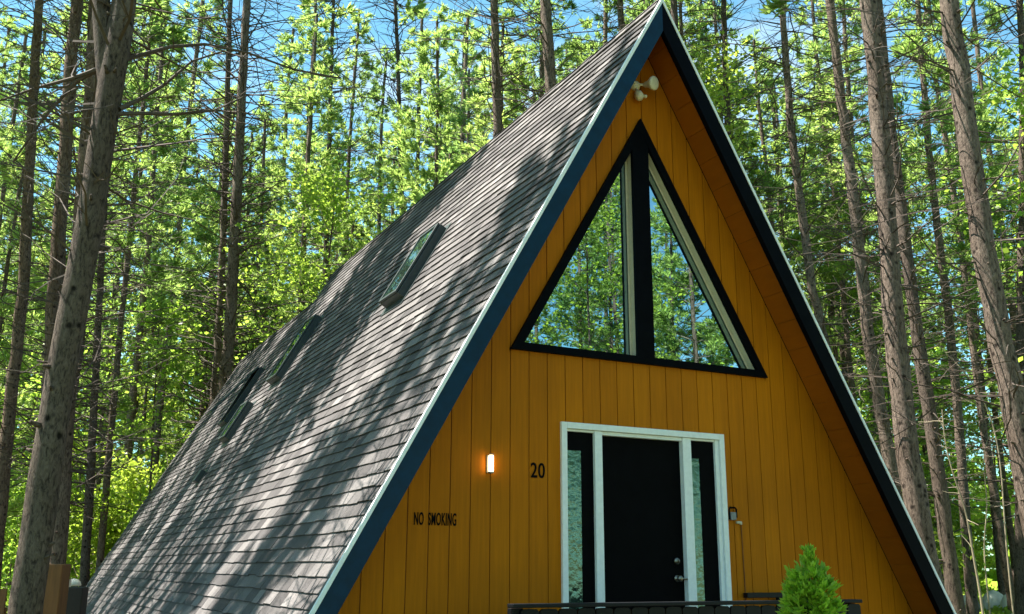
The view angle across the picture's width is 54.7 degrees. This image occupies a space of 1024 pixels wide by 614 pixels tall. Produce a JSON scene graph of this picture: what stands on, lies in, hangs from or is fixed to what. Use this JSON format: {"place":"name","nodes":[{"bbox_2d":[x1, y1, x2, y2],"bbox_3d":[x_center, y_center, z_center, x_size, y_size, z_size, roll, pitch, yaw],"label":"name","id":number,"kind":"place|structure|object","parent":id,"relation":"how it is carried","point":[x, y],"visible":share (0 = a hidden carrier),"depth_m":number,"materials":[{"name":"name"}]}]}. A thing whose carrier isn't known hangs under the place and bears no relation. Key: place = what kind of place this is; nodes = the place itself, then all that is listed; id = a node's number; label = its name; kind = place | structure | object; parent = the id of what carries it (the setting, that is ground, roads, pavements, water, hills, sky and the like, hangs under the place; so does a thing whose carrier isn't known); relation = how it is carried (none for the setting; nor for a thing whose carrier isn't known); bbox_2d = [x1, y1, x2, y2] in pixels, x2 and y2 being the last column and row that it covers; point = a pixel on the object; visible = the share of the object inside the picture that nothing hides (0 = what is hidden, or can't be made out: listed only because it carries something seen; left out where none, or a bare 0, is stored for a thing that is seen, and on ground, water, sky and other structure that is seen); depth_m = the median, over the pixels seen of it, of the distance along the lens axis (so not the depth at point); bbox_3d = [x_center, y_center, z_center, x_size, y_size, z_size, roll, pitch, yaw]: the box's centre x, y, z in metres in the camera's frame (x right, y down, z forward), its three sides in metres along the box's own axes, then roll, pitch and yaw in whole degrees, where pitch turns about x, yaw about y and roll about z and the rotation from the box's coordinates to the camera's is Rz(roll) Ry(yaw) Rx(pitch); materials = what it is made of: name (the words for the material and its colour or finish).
{"place":"outdoors","nodes":[
{"label":"outdoors","id":0,"kind":"place"},
{"bbox_2d":[0,0,1023,570],"label":"sky","id":1,"kind":"structure","parent":0,"point":[745,14],"materials":[{"name":"blue"}]},
{"label":"ground","id":2,"kind":"structure","parent":0,"visible":0},
{"bbox_2d":[1,471,26,601],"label":"woodland bush","id":3,"kind":"object","parent":2,"relation":"on","point":[9,551],"visible":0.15,"depth_m":31.58,"materials":[{"name":"green plant"}]},
{"bbox_2d":[0,10,40,366],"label":"pine tree","id":4,"kind":"object","parent":2,"relation":"on","point":[2,47],"visible":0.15,"depth_m":53.54,"materials":[{"name":"green plant"}]},
{"bbox_2d":[0,23,51,403],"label":"pine tree","id":5,"kind":"object","parent":2,"relation":"on","point":[2,119],"visible":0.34,"depth_m":41.23,"materials":[{"name":"green plant"}]},
{"bbox_2d":[0,17,62,374],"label":"pine tree","id":6,"kind":"object","parent":2,"relation":"on","point":[3,242],"visible":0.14,"depth_m":44.03,"materials":[{"name":"green plant"}]},
{"bbox_2d":[0,390,76,586],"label":"woodland bush","id":7,"kind":"object","parent":2,"relation":"on","point":[15,493],"visible":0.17,"depth_m":29.24,"materials":[{"name":"green plant"}]},
{"bbox_2d":[0,129,79,521],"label":"broadleaf tree","id":8,"kind":"object","parent":2,"relation":"on","point":[15,506],"visible":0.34,"depth_m":29.31,"materials":[{"name":"green plant"}]},
{"bbox_2d":[0,252,88,461],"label":"broadleaf tree","id":9,"kind":"object","parent":2,"relation":"on","point":[4,334],"visible":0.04,"depth_m":44.83,"materials":[{"name":"green plant"}]},
{"bbox_2d":[43,564,70,613],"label":"cedar post","id":10,"kind":"object","parent":2,"relation":"on","point":[56,591],"visible":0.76,"depth_m":9.16,"materials":[{"name":"brown wood"}]},
{"bbox_2d":[5,423,126,567],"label":"sapling","id":11,"kind":"object","parent":2,"relation":"on","point":[95,509],"visible":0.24,"depth_m":29.46,"materials":[{"name":"green plant"}]},
{"bbox_2d":[0,0,134,518],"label":"pine tree","id":12,"kind":"object","parent":2,"relation":"on","point":[55,135],"visible":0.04,"depth_m":41.76,"materials":[{"name":"green plant"}]},
{"bbox_2d":[0,25,138,477],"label":"pine tree","id":13,"kind":"object","parent":2,"relation":"on","point":[47,262],"visible":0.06,"depth_m":43.84,"materials":[{"name":"green plant"}]},
{"bbox_2d":[10,324,131,533],"bbox_3d":[-14.138,4.878,30.895,3.626,9.518,3.032,1,-15,-2],"label":"sapling","id":14,"kind":"object","parent":2,"relation":"on","point":[83,433],"visible":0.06,"depth_m":31.41,"materials":[{"name":"green plant"}]},
{"bbox_2d":[66,587,88,613],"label":"gate post","id":15,"kind":"object","parent":2,"relation":"on","point":[77,598],"visible":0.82,"depth_m":9.71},
{"bbox_2d":[0,0,188,590],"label":"pine tree","id":16,"kind":"object","parent":2,"relation":"on","point":[11,395],"visible":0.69,"depth_m":21.88,"materials":[{"name":"green plant"}]},
{"bbox_2d":[0,0,201,549],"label":"pine tree","id":17,"kind":"object","parent":2,"relation":"on","point":[89,14],"visible":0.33,"depth_m":25.02,"materials":[{"name":"green plant"}]},
{"bbox_2d":[66,482,139,580],"bbox_3d":[-13.274,7.701,31.271,4.127,4.246,4.079,12,-19,-38],"label":"woodland bush","id":18,"kind":"object","parent":2,"relation":"on","point":[115,502],"visible":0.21,"depth_m":31.16,"materials":[{"name":"green plant"}]},
{"bbox_2d":[0,0,210,586],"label":"pine tree","id":19,"kind":"object","parent":2,"relation":"on","point":[90,497],"visible":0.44,"depth_m":27.87,"materials":[{"name":"green plant"}]},
{"bbox_2d":[0,0,227,563],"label":"pine tree","id":20,"kind":"object","parent":2,"relation":"on","point":[60,545],"visible":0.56,"depth_m":16.11,"materials":[{"name":"green plant"}]},
{"bbox_2d":[77,448,161,557],"bbox_3d":[-12.079,7.340,32.231,4.427,5.449,4.106,5,-16,-18],"label":"woodland bush","id":21,"kind":"object","parent":2,"relation":"on","point":[135,477],"visible":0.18,"depth_m":32.12,"materials":[{"name":"green plant"}]},
{"bbox_2d":[0,0,240,491],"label":"pine tree","id":22,"kind":"object","parent":2,"relation":"on","point":[57,231],"visible":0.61,"depth_m":17.91,"materials":[{"name":"green plant"}]},
{"bbox_2d":[26,0,219,571],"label":"young pine","id":23,"kind":"object","parent":2,"relation":"on","point":[169,276],"visible":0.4,"depth_m":31.16,"materials":[{"name":"green plant"}]},
{"bbox_2d":[74,0,177,497],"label":"pine tree","id":24,"kind":"object","parent":2,"relation":"on","point":[137,299],"visible":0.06,"depth_m":49.86,"materials":[{"name":"green plant"}]},
{"bbox_2d":[76,15,196,517],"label":"pine tree","id":25,"kind":"object","parent":2,"relation":"on","point":[98,481],"visible":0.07,"depth_m":47.50,"materials":[{"name":"green plant"}]},
{"bbox_2d":[78,366,198,517],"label":"broadleaf tree","id":26,"kind":"object","parent":2,"relation":"on","point":[142,404],"visible":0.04,"depth_m":52.62,"materials":[{"name":"green plant"}]},
{"bbox_2d":[95,278,185,517],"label":"broadleaf tree","id":27,"kind":"object","parent":2,"relation":"on","point":[163,458],"visible":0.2,"depth_m":43.60,"materials":[{"name":"green plant"}]},
{"bbox_2d":[66,0,218,523],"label":"pine tree","id":28,"kind":"object","parent":2,"relation":"on","point":[146,253],"visible":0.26,"depth_m":39.06,"materials":[{"name":"green plant"}]},
{"bbox_2d":[83,289,209,491],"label":"broadleaf tree","id":29,"kind":"object","parent":2,"relation":"on","point":[176,331],"visible":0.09,"depth_m":48.03,"materials":[{"name":"green plant"}]},
{"bbox_2d":[94,292,219,527],"bbox_3d":[-11.001,4.341,30.327,3.820,10.307,3.193,-4,-15,16],"label":"sapling","id":30,"kind":"object","parent":2,"relation":"on","point":[166,374],"visible":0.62,"depth_m":30.79,"materials":[{"name":"green plant"}]},
{"bbox_2d":[113,123,206,536],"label":"pine tree","id":31,"kind":"object","parent":2,"relation":"on","point":[133,293],"visible":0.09,"depth_m":51.92,"materials":[{"name":"green plant"}]},
{"bbox_2d":[97,0,245,512],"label":"pine tree","id":32,"kind":"object","parent":2,"relation":"on","point":[204,223],"visible":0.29,"depth_m":45.24,"materials":[{"name":"green plant"}]},
{"bbox_2d":[0,0,344,613],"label":"pine tree","id":33,"kind":"object","parent":2,"relation":"on","point":[113,25],"visible":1,"depth_m":8.70,"materials":[{"name":"green plant"}]},
{"bbox_2d":[144,202,241,467],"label":"broadleaf tree","id":34,"kind":"object","parent":2,"relation":"on","point":[193,393],"visible":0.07,"depth_m":49.61,"materials":[{"name":"green plant"}]},
{"bbox_2d":[174,83,245,420],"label":"pine tree","id":35,"kind":"object","parent":2,"relation":"on","point":[216,233],"visible":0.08,"depth_m":54.96,"materials":[{"name":"green plant"}]},
{"bbox_2d":[82,0,352,491],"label":"pine tree","id":36,"kind":"object","parent":2,"relation":"on","point":[227,362],"visible":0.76,"depth_m":32.62,"materials":[{"name":"green plant"}]},
{"bbox_2d":[174,83,263,420],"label":"pine tree","id":37,"kind":"object","parent":2,"relation":"on","point":[218,199],"visible":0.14,"depth_m":47.25,"materials":[{"name":"green plant"}]},
{"bbox_2d":[106,0,340,454],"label":"pine tree","id":38,"kind":"object","parent":2,"relation":"on","point":[222,255],"visible":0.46,"depth_m":34.87,"materials":[{"name":"green plant"}]},
{"bbox_2d":[177,132,289,420],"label":"pine tree","id":39,"kind":"object","parent":2,"relation":"on","point":[249,138],"visible":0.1,"depth_m":49.33,"materials":[{"name":"green plant"}]},
{"bbox_2d":[193,120,299,402],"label":"pine tree","id":40,"kind":"object","parent":2,"relation":"on","point":[243,223],"visible":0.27,"depth_m":45.87,"materials":[{"name":"green plant"}]},
{"bbox_2d":[226,14,334,345],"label":"pine tree","id":41,"kind":"object","parent":2,"relation":"on","point":[282,48],"visible":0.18,"depth_m":54.19,"materials":[{"name":"green plant"}]},
{"bbox_2d":[241,4,358,338],"bbox_3d":[-7.685,-0.763,37.559,5.207,23.864,4.978,4,-15,-16],"label":"broadleaf tree","id":42,"kind":"object","parent":2,"relation":"on","point":[311,95],"visible":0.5,"depth_m":38.40,"materials":[{"name":"green plant"}]},
{"bbox_2d":[181,155,420,362],"bbox_3d":[-6.502,2.439,33.988,10.266,15.872,8.302,6,-16,-21],"label":"broadleaf tree","id":43,"kind":"object","parent":2,"relation":"on","point":[323,197],"visible":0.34,"depth_m":34.16,"materials":[{"name":"green plant"}]},
{"bbox_2d":[241,1,362,331],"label":"pine tree","id":44,"kind":"object","parent":2,"relation":"on","point":[293,91],"visible":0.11,"depth_m":52.39,"materials":[{"name":"green plant"}]},
{"bbox_2d":[243,0,418,323],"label":"pine tree","id":45,"kind":"object","parent":2,"relation":"on","point":[350,9],"visible":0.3,"depth_m":43.56,"materials":[{"name":"green plant"}]},
{"bbox_2d":[293,9,390,309],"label":"pine tree","id":46,"kind":"object","parent":2,"relation":"on","point":[366,57],"visible":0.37,"depth_m":46.81,"materials":[{"name":"green plant"}]},
{"bbox_2d":[313,200,376,289],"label":"young pine","id":47,"kind":"object","parent":2,"relation":"on","point":[371,224],"visible":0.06,"depth_m":40.16,"materials":[{"name":"green plant"}]},
{"bbox_2d":[328,45,414,276],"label":"pine tree","id":48,"kind":"object","parent":2,"relation":"on","point":[374,129],"visible":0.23,"depth_m":54.50,"materials":[{"name":"green plant"}]},
{"bbox_2d":[300,0,476,261],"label":"pine tree","id":49,"kind":"object","parent":2,"relation":"on","point":[421,4],"visible":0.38,"depth_m":43.59,"materials":[{"name":"green plant"}]},
{"bbox_2d":[348,7,445,255],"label":"pine tree","id":50,"kind":"object","parent":2,"relation":"on","point":[406,63],"visible":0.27,"depth_m":40.45,"materials":[{"name":"green plant"}]},
{"bbox_2d":[375,2,461,234],"bbox_3d":[-3.196,-0.534,34.943,5.444,22.134,5.618,1,-15,-4],"label":"young pine","id":51,"kind":"object","parent":2,"relation":"on","point":[403,144],"visible":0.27,"depth_m":36.16,"materials":[{"name":"green plant"}]},
{"bbox_2d":[404,6,489,199],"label":"pine tree","id":52,"kind":"object","parent":2,"relation":"on","point":[477,36],"visible":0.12,"depth_m":46.66,"materials":[{"name":"green plant"}]},
{"bbox_2d":[419,10,489,193],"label":"pine tree","id":53,"kind":"object","parent":2,"relation":"on","point":[451,43],"visible":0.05,"depth_m":53.11,"materials":[{"name":"green plant"}]},
{"bbox_2d":[438,68,492,167],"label":"young pine","id":54,"kind":"object","parent":2,"relation":"on","point":[474,90],"visible":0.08,"depth_m":42.61,"materials":[{"name":"green plant"}]},
{"bbox_2d":[353,0,600,181],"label":"pine tree","id":55,"kind":"object","parent":2,"relation":"on","point":[494,82],"visible":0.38,"depth_m":30.85,"materials":[{"name":"green plant"}]},
{"bbox_2d":[455,6,527,152],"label":"pine tree","id":56,"kind":"object","parent":2,"relation":"on","point":[475,126],"visible":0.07,"depth_m":39.52,"materials":[{"name":"green plant"}]},
{"bbox_2d":[455,39,529,164],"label":"young pine","id":57,"kind":"object","parent":2,"relation":"on","point":[477,100],"visible":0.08,"depth_m":33.05,"materials":[{"name":"green plant"}]},
{"bbox_2d":[1,267,1016,594],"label":"woodland","id":58,"kind":"object","parent":2,"relation":"on","point":[991,577],"depth_m":61.36,"materials":[{"name":"green plant"}]},
{"bbox_2d":[86,0,955,613],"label":"frame cabin","id":59,"kind":"object","parent":2,"relation":"on","point":[564,340],"visible":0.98,"depth_m":10.60,"materials":[{"name":"orange wood"}]},
{"bbox_2d":[510,119,767,377],"bbox_3d":[1.391,-0.734,10.690,3.202,2.777,0.147,8,-17,-26],"label":"gable window","id":60,"kind":"structure","parent":59,"relation":"in","point":[636,282],"depth_m":10.63,"materials":[{"name":"clear glass"}]},
{"bbox_2d":[411,0,632,175],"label":"pine tree","id":61,"kind":"object","parent":2,"relation":"on","point":[545,21],"visible":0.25,"depth_m":26.55,"materials":[{"name":"green plant"}]},
{"bbox_2d":[476,0,590,119],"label":"broadleaf tree","id":62,"kind":"object","parent":2,"relation":"on","point":[557,52],"visible":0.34,"depth_m":38.60,"materials":[{"name":"green plant"}]},
{"bbox_2d":[543,0,633,92],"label":"tree","id":63,"kind":"object","parent":2,"relation":"on","point":[580,60],"visible":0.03,"depth_m":37.44,"materials":[{"name":"green plant"}]},
{"bbox_2d":[556,0,699,73],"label":"pine tree","id":64,"kind":"object","parent":2,"relation":"on","point":[620,11],"visible":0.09,"depth_m":32.46,"materials":[{"name":"green plant"}]},
{"bbox_2d":[507,592,861,613],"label":"entrance deck","id":65,"kind":"structure","parent":2,"relation":"on","point":[751,608],"depth_m":7.90,"materials":[{"name":"black paint"}]},
{"bbox_2d":[587,0,804,242],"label":"pine tree","id":66,"kind":"object","parent":2,"relation":"on","point":[674,11],"visible":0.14,"depth_m":29.18,"materials":[{"name":"green plant"}]},
{"bbox_2d":[664,0,751,172],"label":"pine tree","id":67,"kind":"object","parent":2,"relation":"on","point":[691,18],"visible":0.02,"depth_m":37.21,"materials":[{"name":"green plant"}]},
{"bbox_2d":[670,0,782,224],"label":"pine tree","id":68,"kind":"object","parent":2,"relation":"on","point":[712,26],"visible":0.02,"depth_m":44.99,"materials":[{"name":"green plant"}]},
{"bbox_2d":[696,0,782,229],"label":"pine tree","id":69,"kind":"object","parent":2,"relation":"on","point":[743,94],"visible":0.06,"depth_m":38.75,"materials":[{"name":"green plant"}]},
{"bbox_2d":[597,0,882,326],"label":"pine tree","id":70,"kind":"object","parent":2,"relation":"on","point":[722,26],"visible":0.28,"depth_m":31.66,"materials":[{"name":"green plant"}]},
{"bbox_2d":[680,12,849,271],"bbox_3d":[5.001,-0.158,29.869,9.694,18.893,9.196,-4,-15,14],"label":"broadleaf tree","id":71,"kind":"object","parent":2,"relation":"on","point":[711,61],"visible":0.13,"depth_m":30.37,"materials":[{"name":"green plant"}]},
{"bbox_2d":[731,28,836,305],"bbox_3d":[10.372,-0.200,37.805,4.795,23.068,4.163,6,-16,-22],"label":"pine tree","id":72,"kind":"object","parent":2,"relation":"on","point":[787,245],"visible":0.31,"depth_m":39.18,"materials":[{"name":"green plant"}]},
{"bbox_2d":[753,84,852,352],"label":"pine tree","id":73,"kind":"object","parent":2,"relation":"on","point":[770,129],"visible":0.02,"depth_m":50.11,"materials":[{"name":"green plant"}]},
{"bbox_2d":[749,48,860,384],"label":"pine tree","id":74,"kind":"object","parent":2,"relation":"on","point":[778,195],"visible":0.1,"depth_m":41.66,"materials":[{"name":"green plant"}]},
{"bbox_2d":[775,542,848,613],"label":"dwarf spruce","id":75,"kind":"object","parent":2,"relation":"on","point":[800,587],"visible":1,"depth_m":5.80,"materials":[{"name":"green plant"}]},
{"bbox_2d":[782,112,864,414],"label":"pine tree","id":76,"kind":"object","parent":2,"relation":"on","point":[826,300],"visible":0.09,"depth_m":44.73,"materials":[{"name":"green plant"}]},
{"bbox_2d":[779,0,893,440],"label":"pine tree","id":77,"kind":"object","parent":2,"relation":"on","point":[813,44],"visible":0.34,"depth_m":39.59,"materials":[{"name":"green plant"}]},
{"bbox_2d":[690,0,983,423],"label":"pine tree","id":78,"kind":"object","parent":2,"relation":"on","point":[810,288],"visible":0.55,"depth_m":26.59,"materials":[{"name":"green plant"}]},
{"bbox_2d":[798,64,892,435],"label":"pine tree","id":79,"kind":"object","parent":2,"relation":"on","point":[860,351],"visible":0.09,"depth_m":45.87,"materials":[{"name":"green plant"}]},
{"bbox_2d":[785,0,939,461],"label":"pine tree","id":80,"kind":"object","parent":2,"relation":"on","point":[838,272],"visible":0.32,"depth_m":39.23,"materials":[{"name":"green plant"}]},
{"bbox_2d":[788,13,949,491],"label":"pine tree","id":81,"kind":"object","parent":2,"relation":"on","point":[855,87],"visible":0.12,"depth_m":44.14,"materials":[{"name":"green plant"}]},
{"bbox_2d":[724,0,1017,502],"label":"pine tree","id":82,"kind":"object","parent":2,"relation":"on","point":[888,454],"visible":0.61,"depth_m":22.65,"materials":[{"name":"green plant"}]},
{"bbox_2d":[725,0,1023,588],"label":"pine tree","id":83,"kind":"object","parent":2,"relation":"on","point":[909,464],"visible":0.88,"depth_m":15.03,"materials":[{"name":"green plant"}]},
{"bbox_2d":[755,0,1023,613],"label":"pine tree","id":84,"kind":"object","parent":2,"relation":"on","point":[951,574],"visible":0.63,"depth_m":19.36,"materials":[{"name":"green plant"}]},
{"bbox_2d":[850,366,931,484],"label":"sapling","id":85,"kind":"object","parent":2,"relation":"on","point":[888,408],"visible":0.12,"depth_m":26.31,"materials":[{"name":"green plant"}]},
{"bbox_2d":[773,0,1023,535],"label":"pine tree","id":86,"kind":"object","parent":2,"relation":"on","point":[1003,353],"visible":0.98,"depth_m":13.86,"materials":[{"name":"green plant"}]},
{"bbox_2d":[809,160,1005,490],"bbox_3d":[15.703,2.527,39.071,9.036,18.520,11.175,-12,-19,39],"label":"broadleaf tree","id":87,"kind":"object","parent":2,"relation":"on","point":[923,458],"visible":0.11,"depth_m":38.74,"materials":[{"name":"green plant"}]},
{"bbox_2d":[860,148,977,590],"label":"pine tree","id":88,"kind":"object","parent":2,"relation":"on","point":[924,447],"visible":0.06,"depth_m":45.69,"materials":[{"name":"green plant"}]},
{"bbox_2d":[855,0,1018,613],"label":"pine tree","id":89,"kind":"object","parent":2,"relation":"on","point":[971,594],"visible":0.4,"depth_m":30.64,"materials":[{"name":"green plant"}]},
{"bbox_2d":[865,0,1018,613],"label":"pine tree","id":90,"kind":"object","parent":2,"relation":"on","point":[997,514],"visible":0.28,"depth_m":33.25,"materials":[{"name":"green plant"}]},
{"bbox_2d":[902,477,985,590],"bbox_3d":[8.492,5.739,22.598,4.157,3.808,4.206,4,-15,-13],"label":"woodland bush","id":91,"kind":"object","parent":2,"relation":"on","point":[963,549],"visible":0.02,"depth_m":22.07,"materials":[{"name":"green plant"}]},
{"bbox_2d":[890,370,1000,550],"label":"broadleaf tree","id":92,"kind":"object","parent":2,"relation":"on","point":[954,465],"visible":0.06,"depth_m":45.89,"materials":[{"name":"green plant"}]},
{"bbox_2d":[873,0,1023,613],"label":"pine tree","id":93,"kind":"object","parent":2,"relation":"on","point":[1019,568],"visible":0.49,"depth_m":27.36,"materials":[{"name":"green plant"}]},
{"bbox_2d":[928,409,983,613],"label":"bare sapling","id":94,"kind":"object","parent":2,"relation":"on","point":[977,577],"visible":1,"depth_m":16.62,"materials":[{"name":"brown wood"}]},
{"bbox_2d":[924,471,995,591],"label":"woodland bush","id":95,"kind":"object","parent":2,"relation":"on","point":[955,490],"visible":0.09,"depth_m":41.90,"materials":[{"name":"green plant"}]},
{"bbox_2d":[914,317,1013,613],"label":"bare sapling","id":96,"kind":"object","parent":2,"relation":"on","point":[1001,481],"visible":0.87,"depth_m":14.79,"materials":[{"name":"brown wood"}]},
{"bbox_2d":[915,74,1016,594],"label":"pine tree","id":97,"kind":"object","parent":2,"relation":"on","point":[1001,586],"visible":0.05,"depth_m":42.25,"materials":[{"name":"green plant"}]},
{"bbox_2d":[916,0,1018,461],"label":"pine tree","id":98,"kind":"object","parent":2,"relation":"on","point":[988,45],"visible":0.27,"depth_m":38.47,"materials":[{"name":"green plant"}]},
{"bbox_2d":[912,44,1023,436],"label":"broadleaf tree","id":99,"kind":"object","parent":2,"relation":"on","point":[995,100],"visible":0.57,"depth_m":27.50,"materials":[{"name":"green plant"}]},
{"bbox_2d":[925,93,1015,583],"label":"pine tree","id":100,"kind":"object","parent":2,"relation":"on","point":[1011,538],"visible":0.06,"depth_m":44.04,"materials":[{"name":"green plant"}]},
{"bbox_2d":[952,495,995,594],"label":"woodland bush","id":101,"kind":"object","parent":2,"relation":"on","point":[981,564],"visible":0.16,"depth_m":46.81,"materials":[{"name":"green plant"}]},
{"bbox_2d":[945,397,1014,559],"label":"broadleaf tree","id":102,"kind":"object","parent":2,"relation":"on","point":[989,530],"visible":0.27,"depth_m":45.71,"materials":[{"name":"green plant"}]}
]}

